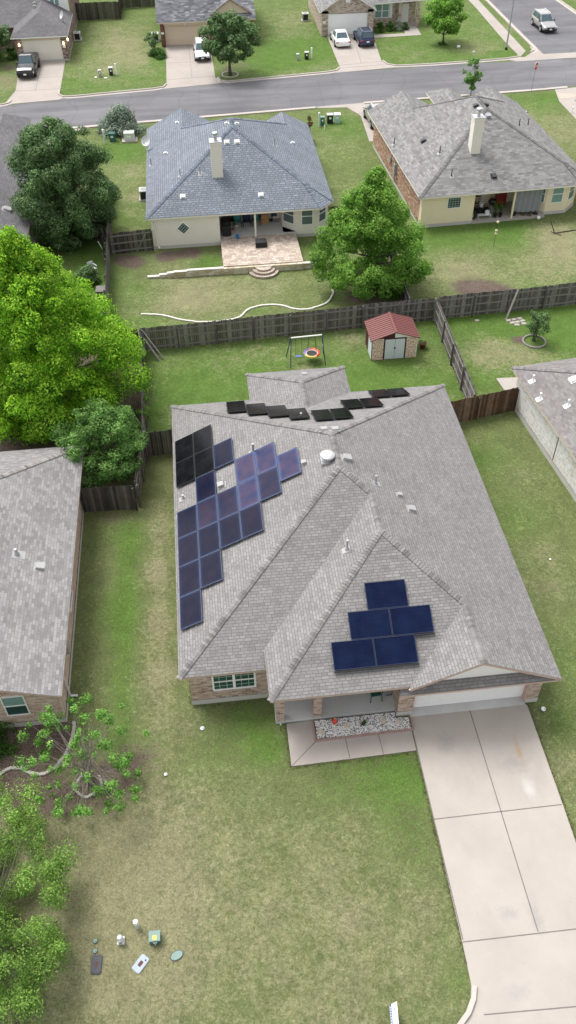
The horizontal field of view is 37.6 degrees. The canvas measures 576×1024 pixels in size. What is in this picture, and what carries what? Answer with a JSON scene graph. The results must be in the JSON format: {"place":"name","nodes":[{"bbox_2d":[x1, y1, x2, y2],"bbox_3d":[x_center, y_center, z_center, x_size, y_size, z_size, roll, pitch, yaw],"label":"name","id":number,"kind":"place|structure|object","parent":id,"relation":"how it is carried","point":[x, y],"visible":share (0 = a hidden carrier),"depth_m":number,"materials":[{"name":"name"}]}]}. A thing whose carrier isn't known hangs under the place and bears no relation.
{"place":"outdoors","nodes":[
{"label":"outdoors","id":0,"kind":"place"},
{"bbox_2d":[0,113,48,303],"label":"shingle roofed house","id":1,"kind":"structure","parent":0,"point":[11,126],"depth_m":68.09,"materials":[{"name":"beige"}]},
{"bbox_2d":[7,60,64,103],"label":"driveway","id":2,"kind":"structure","parent":0,"point":[52,71],"depth_m":93.57,"materials":[{"name":"concrete"}]},
{"bbox_2d":[16,52,39,77],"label":"pickup truck","id":3,"kind":"object","parent":2,"relation":"on","point":[28,63],"visible":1,"depth_m":94.97,"materials":[{"name":"black paint"}]},
{"bbox_2d":[162,44,225,88],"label":"driveway","id":4,"kind":"structure","parent":0,"point":[201,70],"depth_m":96.67,"materials":[{"name":"concrete"}]},
{"bbox_2d":[193,37,210,60],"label":"parked car","id":5,"kind":"object","parent":4,"relation":"on","point":[199,54],"visible":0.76,"depth_m":98.27,"materials":[{"name":"white paint"}]},
{"bbox_2d":[141,108,333,248],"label":"stucco house","id":6,"kind":"structure","parent":0,"point":[203,176],"depth_m":67.21,"materials":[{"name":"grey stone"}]},
{"bbox_2d":[221,233,302,266],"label":"patio paving","id":7,"kind":"structure","parent":0,"point":[278,249],"depth_m":65.89,"materials":[{"name":"stone"}]},
{"bbox_2d":[0,0,575,1023],"bbox_3d":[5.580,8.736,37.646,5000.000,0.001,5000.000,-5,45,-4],"label":"ground","id":8,"kind":"structure","parent":0,"point":[464,258],"depth_m":37.57,"materials":[{"name":"green plant"}]},
{"bbox_2d":[0,24,10,57],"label":"broadleaf tree","id":9,"kind":"object","parent":8,"relation":"on","point":[4,37],"visible":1,"depth_m":97.29,"materials":[{"name":"green plant"}]},
{"bbox_2d":[0,721,19,759],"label":"shrub","id":10,"kind":"object","parent":8,"relation":"on","point":[4,751],"visible":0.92,"depth_m":36.39,"materials":[{"name":"green plant"}]},
{"bbox_2d":[0,721,75,776],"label":"stone edging","id":11,"kind":"object","parent":8,"relation":"on","point":[29,772],"visible":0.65,"depth_m":35.73,"materials":[{"name":"stone"}]},
{"bbox_2d":[0,0,79,60],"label":"brick house","id":12,"kind":"structure","parent":8,"relation":"on","point":[44,29],"depth_m":99.06,"materials":[{"name":"grey"}]},
{"bbox_2d":[21,39,63,59],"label":"garage door","id":13,"kind":"structure","parent":12,"relation":"in","point":[47,49],"depth_m":98.35,"materials":[{"name":"beige"}]},
{"bbox_2d":[0,769,81,1023],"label":"wispy tree","id":14,"kind":"object","parent":8,"relation":"on","point":[24,995],"visible":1,"depth_m":29.80,"materials":[{"name":"green plant"}]},
{"bbox_2d":[0,446,85,727],"bbox_3d":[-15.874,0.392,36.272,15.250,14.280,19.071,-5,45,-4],"label":"brick house","id":15,"kind":"structure","parent":8,"relation":"on","point":[41,519],"depth_m":39.03,"materials":[{"name":"beige"}]},
{"bbox_2d":[0,695,30,716],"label":"window","id":16,"kind":"structure","parent":15,"relation":"in","point":[16,705],"depth_m":36.04,"materials":[{"name":"white paint"}]},
{"bbox_2d":[3,115,122,253],"bbox_3d":[-17.394,-25.402,65.792,8.727,9.833,8.908,-5,45,-4],"label":"broadleaf tree","id":17,"kind":"object","parent":8,"relation":"on","point":[56,172],"visible":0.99,"depth_m":63.80,"materials":[{"name":"green plant"}]},
{"bbox_2d":[0,225,155,445],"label":"broadleaf tree","id":18,"kind":"object","parent":8,"relation":"on","point":[47,326],"visible":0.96,"depth_m":46.92,"materials":[{"name":"green plant"}]},
{"bbox_2d":[13,692,149,818],"bbox_3d":[-8.339,9.910,34.213,5.552,3.656,5.784,-5,45,-4],"label":"sparse tree","id":19,"kind":"object","parent":8,"relation":"on","point":[88,776],"visible":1,"depth_m":33.97,"materials":[{"name":"green plant"}]},
{"bbox_2d":[74,263,100,285],"bbox_3d":[-15.080,-17.819,63.473,2.080,1.893,1.794,30,53,27],"label":"shrub","id":20,"kind":"object","parent":8,"relation":"on","point":[87,272],"visible":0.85,"depth_m":63.05,"materials":[{"name":"green plant"}]},
{"bbox_2d":[90,955,102,974],"bbox_3d":[-6.875,16.253,30.367,0.389,0.076,0.636,-2,45,-1],"label":"meter lid","id":21,"kind":"object","parent":8,"relation":"on","point":[96,965],"visible":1,"depth_m":30.34,"materials":[{"name":"black plastic"}]},
{"bbox_2d":[49,397,148,487],"bbox_3d":[-10.521,-3.793,47.111,5.545,4.694,6.042,-5,45,-4],"label":"tree","id":22,"kind":"object","parent":8,"relation":"on","point":[122,427],"visible":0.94,"depth_m":46.06,"materials":[{"name":"green plant"}]},
{"bbox_2d":[103,177,110,315],"bbox_3d":[-13.866,-19.740,64.908,0.213,1.904,23.828,-6,45,-5],"label":"wooden fence","id":23,"kind":"object","parent":8,"relation":"on","point":[107,261],"visible":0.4,"depth_m":63.51,"materials":[{"name":"wood"}]},
{"bbox_2d":[80,485,137,512],"bbox_3d":[-9.777,-0.668,45.954,3.014,1.884,0.143,-3,45,-2],"label":"wooden fence","id":24,"kind":"object","parent":8,"relation":"on","point":[89,501],"visible":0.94,"depth_m":45.96,"materials":[{"name":"wood"}]},
{"bbox_2d":[58,83,166,97],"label":"kerb","id":25,"kind":"structure","parent":8,"relation":"on","point":[113,92],"depth_m":91.58,"materials":[{"name":"concrete"}]},
{"bbox_2d":[75,0,154,19],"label":"wooden fence","id":26,"kind":"object","parent":8,"relation":"on","point":[106,9],"visible":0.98,"depth_m":110.16,"materials":[{"name":"wood"}]},
{"bbox_2d":[96,102,147,139],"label":"shrub","id":27,"kind":"object","parent":8,"relation":"on","point":[118,120],"visible":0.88,"depth_m":82.67,"materials":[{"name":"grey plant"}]},
{"bbox_2d":[108,229,153,255],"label":"wooden fence","id":28,"kind":"object","parent":8,"relation":"on","point":[119,239],"visible":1,"depth_m":66.28,"materials":[{"name":"wood"}]},
{"bbox_2d":[134,435,147,507],"bbox_3d":[-8.229,-2.381,47.616,0.201,1.902,4.288,-2,45,-1],"label":"wooden fence","id":29,"kind":"object","parent":8,"relation":"on","point":[139,476],"visible":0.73,"depth_m":47.28,"materials":[{"name":"wood"}]},
{"bbox_2d":[140,330,147,452],"bbox_3d":[-9.002,-7.667,52.866,0.200,1.903,10.635,-6,45,-5],"label":"wooden fence","id":30,"kind":"object","parent":8,"relation":"on","point":[143,423],"visible":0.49,"depth_m":51.41,"materials":[{"name":"wood"}]},
{"bbox_2d":[144,429,172,455],"bbox_3d":[-7.271,-3.994,49.208,2.211,1.888,0.149,-6,45,-5],"label":"wooden fence","id":31,"kind":"object","parent":8,"relation":"on","point":[160,442],"visible":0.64,"depth_m":49.22,"materials":[{"name":"wood"}]},
{"bbox_2d":[155,0,255,46],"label":"brick house","id":32,"kind":"structure","parent":8,"relation":"on","point":[180,22],"depth_m":101.21,"materials":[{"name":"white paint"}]},
{"bbox_2d":[164,24,209,45],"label":"garage door","id":33,"kind":"structure","parent":32,"relation":"in","point":[176,34],"depth_m":101.95,"materials":[{"name":"metal"}]},
{"bbox_2d":[197,9,261,75],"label":"broadleaf tree","id":34,"kind":"object","parent":8,"relation":"on","point":[239,33],"visible":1,"depth_m":91.57,"materials":[{"name":"green plant"}]},
{"bbox_2d":[148,261,315,278],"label":"stone retaining wall","id":35,"kind":"structure","parent":8,"relation":"on","point":[209,271],"depth_m":64.18,"materials":[{"name":"beige stone"}]},
{"bbox_2d":[141,288,333,322],"bbox_3d":[-2.795,-14.917,61.174,14.911,0.129,4.707,-18,48,-17],"label":"stone edging","id":36,"kind":"object","parent":8,"relation":"on","point":[261,305],"visible":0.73,"depth_m":60.71,"materials":[{"name":"stone"}]},
{"bbox_2d":[249,266,278,278],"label":"round steps","id":37,"kind":"structure","parent":8,"relation":"on","point":[267,272],"depth_m":63.99,"materials":[{"name":"stone"}]},
{"bbox_2d":[216,67,339,82],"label":"kerb","id":38,"kind":"structure","parent":8,"relation":"on","point":[276,77],"depth_m":94.48,"materials":[{"name":"concrete"}]},
{"bbox_2d":[139,298,434,350],"bbox_3d":[0.160,-12.792,57.799,20.407,1.905,0.186,-8,46,-7],"label":"wooden fence","id":39,"kind":"object","parent":8,"relation":"on","point":[334,319],"visible":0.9,"depth_m":57.75,"materials":[{"name":"wood"}]},
{"bbox_2d":[0,422,575,1023],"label":"grass tufts","id":40,"kind":"object","parent":8,"relation":"on","point":[298,778],"visible":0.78,"depth_m":34.44,"materials":[{"name":"green plant"}]},
{"bbox_2d":[286,334,325,367],"bbox_3d":[1.199,-10.749,55.633,2.581,2.005,1.408,-5,45,-4],"label":"swing set","id":41,"kind":"object","parent":8,"relation":"on","point":[311,353],"visible":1,"depth_m":55.67,"materials":[{"name":"white paint"}]},
{"bbox_2d":[72,86,567,128],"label":"kerb","id":42,"kind":"structure","parent":8,"relation":"on","point":[314,107],"depth_m":87.56,"materials":[{"name":"concrete"}]},
{"bbox_2d":[286,720,415,766],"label":"walkway","id":43,"kind":"structure","parent":8,"relation":"on","point":[301,740],"depth_m":36.32,"materials":[{"name":"concrete"}]},
{"bbox_2d":[314,712,411,739],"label":"gravel","id":44,"kind":"structure","parent":8,"relation":"on","point":[341,729],"depth_m":36.95,"materials":[{"name":"gravel"}]},
{"bbox_2d":[312,716,413,741],"bbox_3d":[3.282,9.354,36.979,4.400,0.170,1.039,-5,45,-4],"label":"bed edging","id":45,"kind":"object","parent":8,"relation":"on","point":[367,734],"visible":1,"depth_m":36.64,"materials":[{"name":"brick"}]},
{"bbox_2d":[170,365,561,723],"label":"brick house","id":46,"kind":"structure","parent":8,"relation":"on","point":[392,488],"depth_m":37.66,"materials":[{"name":"grey"}]},
{"bbox_2d":[175,433,193,462],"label":"solar panel","id":47,"kind":"object","parent":46,"relation":"on","point":[184,448],"visible":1,"depth_m":45.34,"materials":[{"name":"glass"}]},
{"bbox_2d":[176,456,194,487],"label":"solar panel","id":48,"kind":"object","parent":46,"relation":"on","point":[185,471],"visible":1,"depth_m":44.04,"materials":[{"name":"glass"}]},
{"bbox_2d":[177,504,197,538],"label":"solar panel","id":49,"kind":"object","parent":46,"relation":"on","point":[187,522],"visible":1,"depth_m":41.49,"materials":[{"name":"glass"}]},
{"bbox_2d":[178,531,198,566],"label":"solar panel","id":50,"kind":"object","parent":46,"relation":"on","point":[188,548],"visible":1,"depth_m":40.20,"materials":[{"name":"glass"}]},
{"bbox_2d":[179,559,200,597],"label":"solar panel","id":51,"kind":"object","parent":46,"relation":"on","point":[189,579],"visible":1,"depth_m":38.92,"materials":[{"name":"glass"}]},
{"bbox_2d":[179,589,202,629],"bbox_3d":[-4.328,4.348,37.674,1.024,0.544,1.892,-5,45,-4],"label":"solar panel","id":52,"kind":"object","parent":46,"relation":"on","point":[190,609],"visible":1,"depth_m":37.63,"materials":[{"name":"glass"}]},
{"bbox_2d":[193,424,212,454],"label":"solar panel","id":53,"kind":"object","parent":46,"relation":"on","point":[202,439],"visible":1,"depth_m":45.08,"materials":[{"name":"glass"}]},
{"bbox_2d":[194,446,214,477],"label":"solar panel","id":54,"kind":"object","parent":46,"relation":"on","point":[204,461],"visible":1,"depth_m":43.79,"materials":[{"name":"glass"}]},
{"bbox_2d":[195,470,216,502],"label":"solar panel","id":55,"kind":"object","parent":46,"relation":"on","point":[206,486],"visible":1,"depth_m":42.50,"materials":[{"name":"glass"}]},
{"bbox_2d":[197,495,218,529],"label":"solar panel","id":56,"kind":"object","parent":46,"relation":"on","point":[207,512],"visible":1,"depth_m":41.23,"materials":[{"name":"glass"}]},
{"bbox_2d":[198,521,220,557],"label":"solar panel","id":57,"kind":"object","parent":46,"relation":"on","point":[209,538],"visible":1,"depth_m":39.94,"materials":[{"name":"glass"}]},
{"bbox_2d":[199,550,222,588],"bbox_3d":[-3.521,2.600,38.689,1.024,0.544,1.892,-5,45,-4],"label":"solar panel","id":58,"kind":"object","parent":46,"relation":"on","point":[211,569],"visible":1,"depth_m":38.65,"materials":[{"name":"glass"}]},
{"bbox_2d":[213,437,233,468],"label":"solar panel","id":59,"kind":"object","parent":46,"relation":"on","point":[223,454],"visible":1,"depth_m":43.51,"materials":[{"name":"glass"}]},
{"bbox_2d":[217,485,238,519],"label":"solar panel","id":60,"kind":"object","parent":46,"relation":"on","point":[227,503],"visible":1,"depth_m":40.95,"materials":[{"name":"glass"}]},
{"bbox_2d":[219,512,241,548],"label":"solar panel","id":61,"kind":"object","parent":46,"relation":"on","point":[230,532],"visible":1,"depth_m":39.66,"materials":[{"name":"glass"}]},
{"bbox_2d":[211,673,255,690],"bbox_3d":[-2.358,7.332,36.868,1.920,1.300,0.070,-5,45,-4],"label":"window","id":62,"kind":"structure","parent":46,"relation":"in","point":[219,683],"depth_m":36.96,"materials":[{"name":"white paint"}]},
{"bbox_2d":[226,400,246,412],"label":"solar panel","id":63,"kind":"object","parent":46,"relation":"on","point":[236,406],"visible":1,"depth_m":46.90,"materials":[{"name":"glass"}]},
{"bbox_2d":[234,451,256,483],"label":"solar panel","id":64,"kind":"object","parent":46,"relation":"on","point":[245,467],"visible":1,"depth_m":41.97,"materials":[{"name":"glass"}]},
{"bbox_2d":[237,476,259,510],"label":"solar panel","id":65,"kind":"object","parent":46,"relation":"on","point":[248,493],"visible":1,"depth_m":40.69,"materials":[{"name":"glass"}]},
{"bbox_2d":[239,502,263,538],"bbox_3d":[-1.700,0.395,39.435,1.024,0.544,1.892,-5,45,-4],"label":"solar panel","id":66,"kind":"object","parent":46,"relation":"on","point":[251,519],"visible":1,"depth_m":39.40,"materials":[{"name":"glass"}]},
{"bbox_2d":[246,403,267,414],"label":"solar panel","id":67,"kind":"object","parent":46,"relation":"on","point":[257,408],"visible":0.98,"depth_m":46.06,"materials":[{"name":"glass"}]},
{"bbox_2d":[254,442,277,474],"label":"solar panel","id":68,"kind":"object","parent":46,"relation":"on","point":[265,458],"visible":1,"depth_m":41.71,"materials":[{"name":"glass"}]},
{"bbox_2d":[257,466,281,500],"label":"solar panel","id":69,"kind":"object","parent":46,"relation":"on","point":[269,483],"visible":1,"depth_m":40.41,"materials":[{"name":"glass"}]},
{"bbox_2d":[266,405,288,416],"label":"solar panel","id":70,"kind":"object","parent":46,"relation":"on","point":[277,410],"visible":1,"depth_m":45.28,"materials":[{"name":"glass"}]},
{"bbox_2d":[277,447,301,480],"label":"solar panel","id":71,"kind":"object","parent":46,"relation":"on","point":[289,465],"visible":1,"depth_m":40.63,"materials":[{"name":"glass"}]},
{"bbox_2d":[311,409,333,420],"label":"solar panel","id":72,"kind":"object","parent":46,"relation":"on","point":[323,414],"visible":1,"depth_m":43.90,"materials":[{"name":"glass"}]},
{"bbox_2d":[330,638,375,670],"bbox_3d":[2.716,5.908,35.063,1.834,0.554,1.076,-5,45,-4],"label":"solar panel","id":73,"kind":"object","parent":46,"relation":"on","point":[353,654],"visible":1,"depth_m":35.05,"materials":[{"name":"glass"}]},
{"bbox_2d":[347,608,392,639],"bbox_3d":[3.440,4.711,35.516,1.834,0.554,1.076,-5,45,-4],"label":"solar panel","id":74,"kind":"object","parent":46,"relation":"on","point":[370,624],"visible":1,"depth_m":35.50,"materials":[{"name":"glass"}]},
{"bbox_2d":[364,579,408,609],"bbox_3d":[4.178,3.513,35.969,1.834,0.554,1.076,-5,45,-4],"label":"solar panel","id":75,"kind":"object","parent":46,"relation":"on","point":[386,594],"visible":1,"depth_m":35.95,"materials":[{"name":"glass"}]},
{"bbox_2d":[373,634,418,665],"bbox_3d":[4.479,5.753,35.189,1.834,0.554,1.076,-5,45,-4],"label":"solar panel","id":76,"kind":"object","parent":46,"relation":"on","point":[395,650],"visible":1,"depth_m":35.17,"materials":[{"name":"glass"}]},
{"bbox_2d":[389,604,433,635],"bbox_3d":[5.202,4.556,35.642,1.834,0.554,1.076,-5,45,-4],"label":"solar panel","id":77,"kind":"object","parent":46,"relation":"on","point":[411,620],"visible":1,"depth_m":35.62,"materials":[{"name":"glass"}]},
{"bbox_2d":[413,685,524,707],"bbox_3d":[8.005,7.698,37.017,4.950,2.200,0.062,-5,45,-4],"label":"garage door","id":78,"kind":"structure","parent":46,"relation":"in","point":[512,691],"depth_m":37.44,"materials":[{"name":"metal"}]},
{"bbox_2d":[308,0,423,35],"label":"brick house","id":79,"kind":"structure","parent":8,"relation":"on","point":[349,16],"depth_m":104.35,"materials":[{"name":"grey"}]},
{"bbox_2d":[328,12,367,34],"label":"garage door","id":80,"kind":"structure","parent":79,"relation":"in","point":[350,22],"depth_m":103.97,"materials":[{"name":"metal"}]},
{"bbox_2d":[374,3,389,17],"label":"window","id":81,"kind":"structure","parent":79,"relation":"in","point":[382,11],"depth_m":105.98,"materials":[{"name":"white paint"}]},
{"bbox_2d":[308,165,433,300],"bbox_3d":[5.843,-19.575,59.448,9.042,9.493,8.599,-5,45,-4],"label":"broadleaf tree","id":82,"kind":"object","parent":8,"relation":"on","point":[387,232],"visible":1,"depth_m":58.66,"materials":[{"name":"green plant"}]},
{"bbox_2d":[364,312,419,359],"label":"garden shed","id":83,"kind":"structure","parent":8,"relation":"on","point":[388,333],"depth_m":55.80,"materials":[{"name":"red paint"}]},
{"bbox_2d":[374,25,420,37],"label":"walkway","id":84,"kind":"structure","parent":8,"relation":"on","point":[412,30],"depth_m":104.81,"materials":[{"name":"concrete"}]},
{"bbox_2d":[423,0,469,40],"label":"broadleaf tree","id":85,"kind":"object","parent":8,"relation":"on","point":[448,10],"visible":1,"depth_m":99.67,"materials":[{"name":"green plant"}]},
{"bbox_2d":[382,56,520,66],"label":"kerb","id":86,"kind":"structure","parent":8,"relation":"on","point":[454,62],"depth_m":97.08,"materials":[{"name":"concrete"}]},
{"bbox_2d":[433,298,476,397],"bbox_3d":[10.732,-10.305,55.172,0.187,1.898,10.858,-4,45,-3],"label":"wooden fence","id":87,"kind":"object","parent":8,"relation":"on","point":[467,387],"visible":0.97,"depth_m":55.07,"materials":[{"name":"wood"}]},
{"bbox_2d":[457,985,476,1023],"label":"kerb","id":88,"kind":"structure","parent":8,"relation":"on","point":[465,1016],"depth_m":29.18,"materials":[{"name":"concrete"}]},
{"bbox_2d":[409,696,524,716],"bbox_3d":[7.935,8.659,37.697,5.260,0.084,0.510,-5,45,-4],"label":"garage apron","id":89,"kind":"object","parent":8,"relation":"on","point":[466,706],"visible":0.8,"depth_m":37.65,"materials":[{"name":"grey concrete"}]},
{"bbox_2d":[461,58,483,94],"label":"sapling","id":90,"kind":"object","parent":8,"relation":"on","point":[471,79],"visible":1,"depth_m":88.35,"materials":[{"name":"green plant"}]},
{"bbox_2d":[451,387,519,421],"bbox_3d":[11.489,-6.298,51.190,5.342,1.897,0.137,-13,47,-12],"label":"wooden fence","id":91,"kind":"object","parent":8,"relation":"on","point":[482,406],"visible":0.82,"depth_m":51.30,"materials":[{"name":"wood"}]},
{"bbox_2d":[438,282,575,317],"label":"wooden fence","id":92,"kind":"object","parent":8,"relation":"on","point":[472,304],"visible":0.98,"depth_m":59.61,"materials":[{"name":"grey wood"}]},
{"bbox_2d":[496,377,517,389],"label":"patio slab","id":93,"kind":"structure","parent":8,"relation":"on","point":[507,383],"depth_m":54.33,"materials":[{"name":"concrete"}]},
{"bbox_2d":[485,0,536,52],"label":"kerb","id":94,"kind":"structure","parent":8,"relation":"on","point":[533,46],"depth_m":105.65,"materials":[{"name":"concrete"}]},
{"bbox_2d":[525,310,550,341],"bbox_3d":[16.772,-12.513,56.959,1.714,2.361,2.155,-5,45,-4],"label":"tree","id":95,"kind":"object","parent":8,"relation":"on","point":[537,324],"visible":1,"depth_m":56.49,"materials":[{"name":"green plant"}]},
{"bbox_2d":[0,58,575,126],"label":"street","id":96,"kind":"structure","parent":0,"point":[342,88],"depth_m":91.42,"materials":[{"name":"grey asphalt"}]},
{"bbox_2d":[316,103,373,141],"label":"driveway","id":97,"kind":"structure","parent":0,"point":[357,108],"depth_m":87.34,"materials":[{"name":"concrete"}]},
{"bbox_2d":[327,34,396,72],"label":"driveway","id":98,"kind":"structure","parent":0,"point":[348,55],"depth_m":98.94,"materials":[{"name":"concrete"}]},
{"bbox_2d":[329,29,350,46],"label":"parked car","id":99,"kind":"object","parent":98,"relation":"on","point":[339,37],"visible":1,"depth_m":101.16,"materials":[{"name":"white paint"}]},
{"bbox_2d":[352,26,374,46],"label":"parked car","id":100,"kind":"object","parent":98,"relation":"on","point":[363,35],"visible":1,"depth_m":100.71,"materials":[{"name":"blue paint"}]},
{"bbox_2d":[367,87,575,227],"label":"house","id":101,"kind":"structure","parent":0,"point":[447,155],"depth_m":69.68,"materials":[{"name":"grey"}]},
{"bbox_2d":[514,189,543,211],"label":"patio curtain","id":102,"kind":"object","parent":101,"relation":"hanging from","point":[528,201],"visible":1,"depth_m":69.33,"materials":[{"name":"fabric"}]},
{"bbox_2d":[409,705,575,1023],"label":"driveway","id":103,"kind":"structure","parent":0,"point":[525,972],"depth_m":32.89,"materials":[{"name":"concrete"}]},
{"bbox_2d":[469,0,524,56],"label":"sidewalk","id":104,"kind":"structure","parent":0,"point":[502,32],"depth_m":106.00,"materials":[{"name":"concrete"}]},
{"bbox_2d":[489,0,575,53],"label":"cross street","id":105,"kind":"structure","parent":0,"point":[562,39],"depth_m":107.36,"materials":[{"name":"grey asphalt"}]},
{"bbox_2d":[511,46,575,60],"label":"crossing gutter","id":106,"kind":"object","parent":105,"relation":"on","point":[538,55],"visible":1,"depth_m":98.43,"materials":[{"name":"concrete"}]},
{"bbox_2d":[530,8,557,31],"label":"moving car","id":107,"kind":"object","parent":105,"relation":"on","point":[542,19],"visible":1,"depth_m":104.64,"materials":[{"name":"grey paint"}]},
{"bbox_2d":[511,358,575,501],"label":"stone house","id":108,"kind":"structure","parent":0,"point":[546,404],"depth_m":48.62,"materials":[{"name":"beige"}]},
{"bbox_2d":[555,87,575,118],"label":"sidewalk","id":109,"kind":"structure","parent":0,"point":[568,104],"depth_m":88.63,"materials":[{"name":"concrete"}]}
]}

